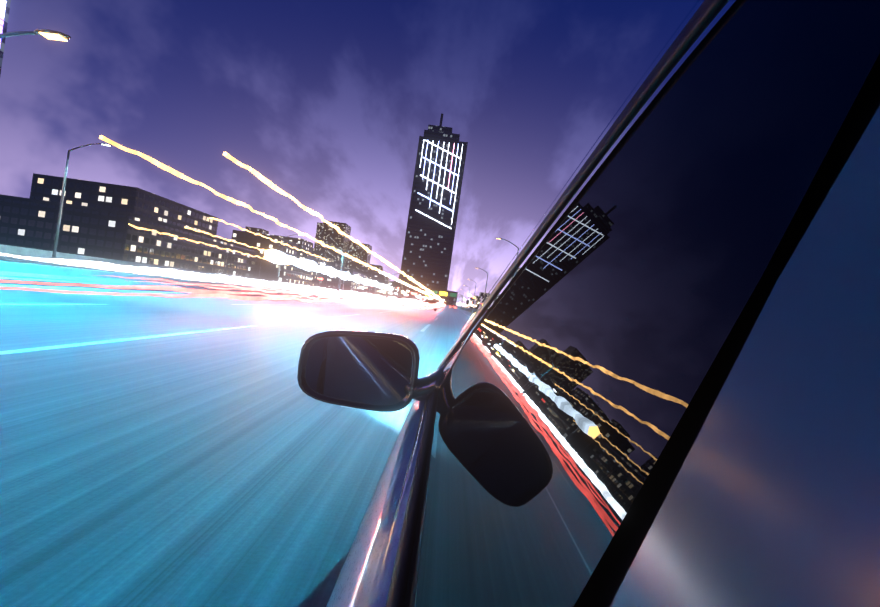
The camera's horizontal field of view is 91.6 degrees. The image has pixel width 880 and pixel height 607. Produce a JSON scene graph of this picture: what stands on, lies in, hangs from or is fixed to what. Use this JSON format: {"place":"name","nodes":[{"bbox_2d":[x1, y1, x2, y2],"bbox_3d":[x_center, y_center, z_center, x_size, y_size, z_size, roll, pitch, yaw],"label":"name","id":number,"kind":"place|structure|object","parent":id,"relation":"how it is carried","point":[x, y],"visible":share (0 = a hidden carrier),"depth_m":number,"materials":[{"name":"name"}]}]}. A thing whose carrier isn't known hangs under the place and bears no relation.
{"place":"outdoors","nodes":[
{"label":"outdoors","id":0,"kind":"place"},
{"bbox_2d":[0,261,482,606],"bbox_3d":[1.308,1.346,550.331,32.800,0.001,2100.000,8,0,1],"label":"road asphalt","id":1,"kind":"structure","parent":0,"point":[238,467],"depth_m":2.75,"materials":[{"name":"blue asphalt"}]},
{"bbox_2d":[0,261,478,407],"bbox_3d":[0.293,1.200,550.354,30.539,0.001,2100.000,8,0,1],"label":"road markings","id":2,"kind":"object","parent":1,"relation":"on","point":[90,343],"visible":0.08,"depth_m":7.48,"materials":[{"name":"white paint"}]},
{"bbox_2d":[423,300,436,310],"bbox_3d":[-1.368,0.226,62.276,1.859,1.482,4.860,8,0,1],"label":"traffic car","id":3,"kind":"object","parent":1,"relation":"on","point":[431,302],"visible":0.52,"depth_m":60.55,"materials":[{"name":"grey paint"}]},
{"bbox_2d":[0,0,735,306],"label":"sky","id":4,"kind":"structure","parent":0,"point":[331,102],"materials":[{"name":"purple"}]},
{"label":"ground","id":5,"kind":"structure","parent":0,"visible":0},
{"bbox_2d":[0,0,10,73],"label":"building","id":6,"kind":"structure","parent":5,"relation":"on","point":[4,9],"depth_m":63.41,"materials":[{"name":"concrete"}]},
{"bbox_2d":[0,256,484,316],"bbox_3d":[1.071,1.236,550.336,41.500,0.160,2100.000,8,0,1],"label":"kerbs and pavements","id":7,"kind":"structure","parent":5,"relation":"on","point":[18,260],"depth_m":18.91,"materials":[{"name":"concrete"}]},
{"bbox_2d":[50,143,435,300],"bbox_3d":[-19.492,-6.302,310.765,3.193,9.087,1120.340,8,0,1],"label":"street lamps","id":8,"kind":"object","parent":7,"relation":"on","point":[54,253],"visible":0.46,"depth_m":30.82,"materials":[{"name":"silver metal"}]},
{"bbox_2d":[0,244,486,313],"bbox_3d":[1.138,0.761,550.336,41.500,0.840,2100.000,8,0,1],"label":"concrete barriers","id":9,"kind":"object","parent":7,"relation":"on","point":[16,270],"visible":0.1,"depth_m":19.04,"materials":[{"name":"white concrete"}]},
{"bbox_2d":[0,29,444,301],"bbox_3d":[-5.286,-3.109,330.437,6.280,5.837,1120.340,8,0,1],"label":"street lights","id":10,"kind":"object","parent":9,"relation":"on","point":[52,35],"visible":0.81,"depth_m":10.46,"materials":[{"name":"silver metal"}]},
{"bbox_2d":[224,245,289,280],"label":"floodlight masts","id":11,"kind":"object","parent":7,"relation":"on","point":[260,264],"visible":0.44,"depth_m":98.04,"materials":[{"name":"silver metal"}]},
{"bbox_2d":[427,290,462,305],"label":"sign gantry","id":12,"kind":"object","parent":7,"relation":"on","point":[441,293],"visible":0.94,"depth_m":239.99,"materials":[{"name":"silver metal"}]},
{"bbox_2d":[453,238,518,310],"bbox_3d":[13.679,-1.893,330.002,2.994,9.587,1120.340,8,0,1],"label":"street lamps","id":13,"kind":"object","parent":7,"relation":"on","point":[486,282],"visible":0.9,"depth_m":129.89,"materials":[{"name":"silver metal"}]},
{"bbox_2d":[0,173,519,310],"bbox_3d":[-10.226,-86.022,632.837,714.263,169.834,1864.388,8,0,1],"label":"city blocks","id":14,"kind":"structure","parent":5,"relation":"on","point":[97,218],"depth_m":140.43,"materials":[{"name":"concrete"}]},
{"bbox_2d":[318,263,486,310],"bbox_3d":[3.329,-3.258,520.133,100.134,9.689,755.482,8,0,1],"label":"street signs and shop lights","id":15,"kind":"object","parent":5,"relation":"on","point":[383,291],"visible":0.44,"depth_m":283.55,"materials":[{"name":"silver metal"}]},
{"bbox_2d":[399,113,467,305],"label":"tower","id":16,"kind":"structure","parent":5,"relation":"on","point":[434,206],"depth_m":901.22,"materials":[{"name":"black glass"}]},
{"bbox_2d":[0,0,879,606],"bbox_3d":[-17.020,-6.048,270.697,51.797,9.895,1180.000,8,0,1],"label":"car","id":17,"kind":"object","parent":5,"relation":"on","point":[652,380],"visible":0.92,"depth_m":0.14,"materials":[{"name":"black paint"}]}
]}

